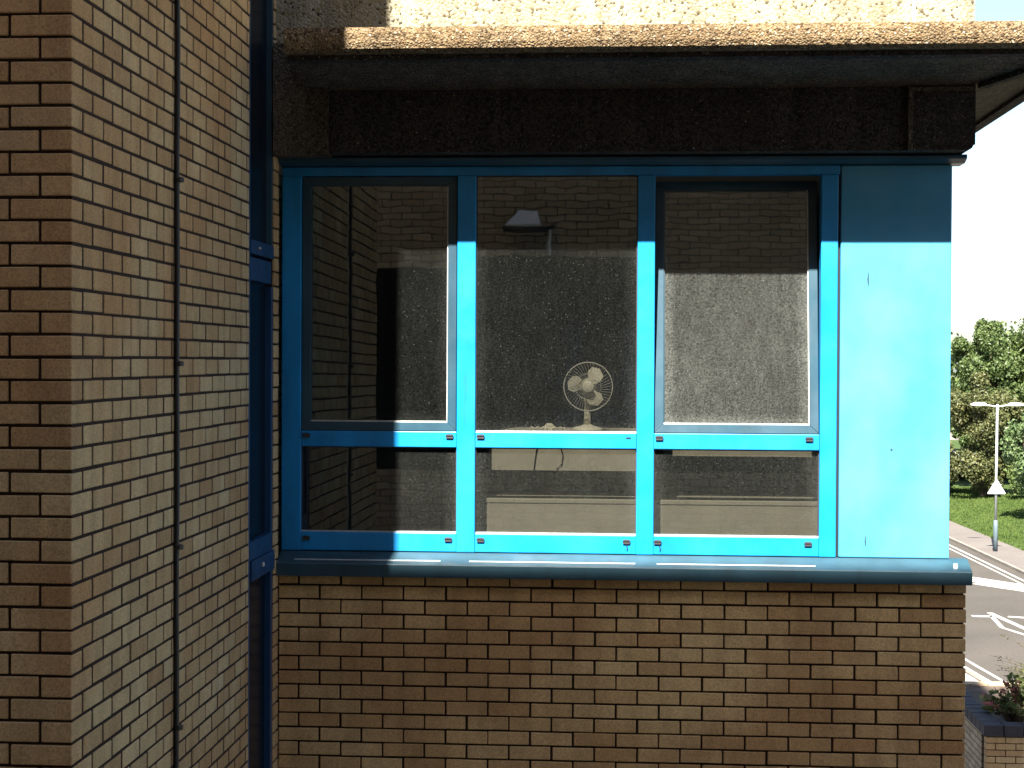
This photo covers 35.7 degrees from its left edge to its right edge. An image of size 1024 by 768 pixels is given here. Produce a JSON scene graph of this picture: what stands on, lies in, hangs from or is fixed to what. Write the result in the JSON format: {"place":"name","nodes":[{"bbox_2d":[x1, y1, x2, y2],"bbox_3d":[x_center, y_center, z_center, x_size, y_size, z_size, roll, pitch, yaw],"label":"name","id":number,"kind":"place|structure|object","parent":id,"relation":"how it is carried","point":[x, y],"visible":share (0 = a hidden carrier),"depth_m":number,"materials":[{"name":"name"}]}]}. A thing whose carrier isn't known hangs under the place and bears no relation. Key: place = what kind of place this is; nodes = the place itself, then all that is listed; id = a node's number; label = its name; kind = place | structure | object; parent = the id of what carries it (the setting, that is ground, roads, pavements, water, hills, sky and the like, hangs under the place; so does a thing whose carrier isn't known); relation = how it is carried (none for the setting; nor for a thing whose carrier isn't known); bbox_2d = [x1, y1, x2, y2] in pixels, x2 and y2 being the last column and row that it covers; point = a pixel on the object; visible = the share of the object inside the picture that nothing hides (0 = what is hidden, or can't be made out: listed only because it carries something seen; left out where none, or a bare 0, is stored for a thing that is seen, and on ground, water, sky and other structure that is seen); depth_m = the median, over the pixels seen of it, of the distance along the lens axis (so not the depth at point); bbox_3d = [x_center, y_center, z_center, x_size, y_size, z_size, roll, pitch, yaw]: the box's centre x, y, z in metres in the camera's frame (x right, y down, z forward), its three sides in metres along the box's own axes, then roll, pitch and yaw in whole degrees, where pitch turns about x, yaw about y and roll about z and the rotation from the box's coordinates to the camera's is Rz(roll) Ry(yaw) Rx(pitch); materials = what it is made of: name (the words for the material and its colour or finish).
{"place":"outdoors","nodes":[
{"label":"outdoors","id":0,"kind":"place"},
{"bbox_2d":[965,674,977,680],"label":"footway","id":1,"kind":"structure","parent":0,"point":[968,677],"depth_m":44.84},
{"bbox_2d":[950,374,1018,548],"bbox_3d":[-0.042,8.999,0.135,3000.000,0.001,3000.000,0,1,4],"label":"ground","id":2,"kind":"structure","parent":0,"point":[951,438],"depth_m":187.75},
{"bbox_2d":[0,0,282,767],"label":"brick wing","id":3,"kind":"structure","parent":2,"relation":"on","point":[87,263],"depth_m":5.78,"materials":[{"name":"brown brick"}]},
{"bbox_2d":[173,0,183,767],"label":"lightning cable","id":4,"kind":"object","parent":3,"relation":"attached to","point":[177,726],"visible":1,"depth_m":6.40,"materials":[{"name":"black plastic"}]},
{"bbox_2d":[248,0,274,767],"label":"side window","id":5,"kind":"structure","parent":3,"relation":"attached to","point":[261,563],"depth_m":8.08,"materials":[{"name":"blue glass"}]},
{"bbox_2d":[278,576,965,767],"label":"spandrel wall","id":6,"kind":"structure","parent":2,"relation":"on","point":[393,672],"depth_m":8.26,"materials":[{"name":"brick"}]},
{"bbox_2d":[276,550,971,585],"bbox_3d":[0.556,0.950,8.269,3.569,0.118,0.174,0,1,4],"label":"window sill","id":7,"kind":"structure","parent":6,"relation":"on","point":[707,568],"depth_m":8.21,"materials":[{"name":"blue paint"}]},
{"bbox_2d":[278,154,966,558],"bbox_3d":[0.548,-0.145,8.347,3.528,2.065,0.321,0,1,4],"label":"window band","id":8,"kind":"object","parent":7,"relation":"on","point":[874,432],"depth_m":8.24,"materials":[{"name":"blue paint"}]},
{"bbox_2d":[966,669,985,680],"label":"kerb","id":9,"kind":"structure","parent":2,"relation":"on","point":[973,675],"depth_m":45.17,"materials":[{"name":"stone"}]},
{"bbox_2d":[949,536,1023,574],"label":"kerb","id":10,"kind":"structure","parent":2,"relation":"on","point":[1004,563],"depth_m":73.17,"materials":[{"name":"concrete"}]},
{"bbox_2d":[962,681,1023,767],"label":"brick planter","id":11,"kind":"object","parent":2,"relation":"on","point":[991,740],"visible":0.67,"depth_m":18.25,"materials":[{"name":"brick"}]},
{"bbox_2d":[979,671,1023,722],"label":"photinia shrub","id":12,"kind":"object","parent":11,"relation":"on","point":[1006,708],"visible":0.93,"depth_m":18.67,"materials":[{"name":"green plant"}]},
{"bbox_2d":[994,634,1023,676],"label":"dark twiggy shrub","id":13,"kind":"object","parent":11,"relation":"on","point":[1019,669],"visible":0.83,"depth_m":19.50,"materials":[{"name":"green plant"}]},
{"bbox_2d":[949,540,1023,681],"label":"road","id":14,"kind":"structure","parent":0,"point":[994,607],"depth_m":56.04,"materials":[{"name":"grey asphalt"}]},
{"bbox_2d":[949,520,1023,569],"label":"pavement","id":15,"kind":"structure","parent":0,"point":[1009,554],"depth_m":77.41,"materials":[{"name":"beige concrete"}]},
{"bbox_2d":[970,402,1023,550],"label":"street lamp","id":16,"kind":"object","parent":15,"relation":"on","point":[995,526],"visible":1,"depth_m":74.60,"materials":[{"name":"metal"}]},
{"bbox_2d":[988,479,1005,493],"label":"warning sign","id":17,"kind":"object","parent":16,"relation":"attached to","point":[996,487],"visible":1,"depth_m":74.53,"materials":[{"name":"grey metal"}]},
{"bbox_2d":[949,440,1023,550],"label":"grass verge","id":18,"kind":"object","parent":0,"point":[961,482],"depth_m":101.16,"materials":[{"name":"green plant"}]},
{"bbox_2d":[949,473,956,490],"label":"broadleaf tree","id":19,"kind":"object","parent":18,"relation":"on","point":[950,486],"visible":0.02,"depth_m":105.77,"materials":[{"name":"green plant"}]},
{"bbox_2d":[950,332,961,387],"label":"broadleaf tree","id":20,"kind":"object","parent":18,"relation":"on","point":[953,379],"visible":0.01,"depth_m":146.41,"materials":[{"name":"green plant"}]},
{"bbox_2d":[949,370,1023,496],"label":"broadleaf tree","id":21,"kind":"object","parent":18,"relation":"on","point":[978,423],"visible":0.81,"depth_m":101.01,"materials":[{"name":"green plant"}]},
{"bbox_2d":[950,318,1023,450],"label":"broadleaf tree","id":22,"kind":"object","parent":18,"relation":"on","point":[993,361],"visible":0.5,"depth_m":108.73,"materials":[{"name":"green plant"}]},
{"bbox_2d":[994,318,1023,441],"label":"broadleaf tree","id":23,"kind":"object","parent":18,"relation":"on","point":[1020,350],"visible":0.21,"depth_m":109.15,"materials":[{"name":"green plant"}]},
{"bbox_2d":[998,413,1023,491],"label":"broadleaf tree","id":24,"kind":"object","parent":18,"relation":"on","point":[1011,454],"visible":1,"depth_m":86.77,"materials":[{"name":"green plant"}]},
{"bbox_2d":[998,321,1023,351],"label":"broadleaf tree","id":25,"kind":"object","parent":18,"relation":"on","point":[1010,332],"visible":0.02,"depth_m":147.55,"materials":[{"name":"green plant"}]},
{"bbox_2d":[1003,463,1021,494],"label":"broadleaf tree","id":26,"kind":"object","parent":18,"relation":"on","point":[1009,475],"visible":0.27,"depth_m":98.93,"materials":[{"name":"green plant"}]},
{"bbox_2d":[950,0,1023,371],"label":"sky","id":27,"kind":"structure","parent":0,"point":[987,256],"materials":[{"name":"white"}]},
{"bbox_3d":[1.098,-0.455,10.694,4.322,18.600,6.500,0,1,4],"label":"building block","id":28,"kind":"object","parent":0,"visible":0},
{"bbox_2d":[304,187,404,530],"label":"room wall","id":29,"kind":"structure","parent":28,"relation":"attached to","point":[358,364],"depth_m":10.36,"materials":[{"name":"brick"}]},
{"bbox_2d":[339,176,819,227],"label":"room ceiling","id":30,"kind":"structure","parent":28,"relation":"attached to","point":[522,202],"depth_m":10.70,"materials":[{"name":"paint"}]},
{"bbox_2d":[404,227,818,531],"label":"room wall","id":31,"kind":"structure","parent":28,"relation":"attached to","point":[555,305],"depth_m":12.57,"materials":[{"name":"paint"}]},
{"bbox_2d":[276,0,974,42],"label":"wall","id":32,"kind":"structure","parent":28,"relation":"attached to","point":[350,13],"depth_m":8.12,"materials":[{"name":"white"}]},
{"bbox_2d":[273,21,1023,157],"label":"concrete canopy","id":33,"kind":"object","parent":28,"relation":"attached to","point":[890,88],"visible":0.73,"depth_m":7.97,"materials":[{"name":"concrete"}]},
{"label":"room floor","id":34,"kind":"structure","parent":28,"relation":"on","visible":0},
{"bbox_2d":[488,426,635,492],"bbox_3d":[0.302,1.060,8.942,0.845,1.614,0.650,0,1,4],"label":"desk","id":35,"kind":"object","parent":34,"relation":"on","point":[500,461],"visible":0.23,"depth_m":8.63,"materials":[{"name":"beige laminate"}]},
{"bbox_2d":[528,423,565,430],"bbox_3d":[0.192,0.236,8.713,0.207,0.041,0.060,0,1,4],"label":"plug tangle","id":36,"kind":"object","parent":35,"relation":"on","point":[549,427],"visible":1,"depth_m":8.70,"materials":[{"name":"beige plastic"}]},
{"bbox_2d":[563,362,612,430],"bbox_3d":[0.419,0.067,8.749,0.272,0.379,0.193,0,1,4],"label":"desk fan","id":37,"kind":"object","parent":35,"relation":"on","point":[588,387],"visible":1,"depth_m":8.69,"materials":[{"name":"beige plastic"}]},
{"bbox_2d":[487,492,816,535],"bbox_3d":[0.965,1.245,8.683,2.185,1.258,0.420,0,1,4],"label":"cabinet","id":38,"kind":"object","parent":34,"relation":"on","point":[692,514],"visible":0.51,"depth_m":8.50,"materials":[{"name":"beige laminate"}]},
{"bbox_2d":[662,450,817,493],"bbox_3d":[1.462,1.067,8.861,1.280,1.614,0.650,0,1,4],"label":"desk","id":39,"kind":"object","parent":34,"relation":"on","point":[666,454],"visible":0.02,"depth_m":8.56,"materials":[{"name":"beige laminate"}]}
]}

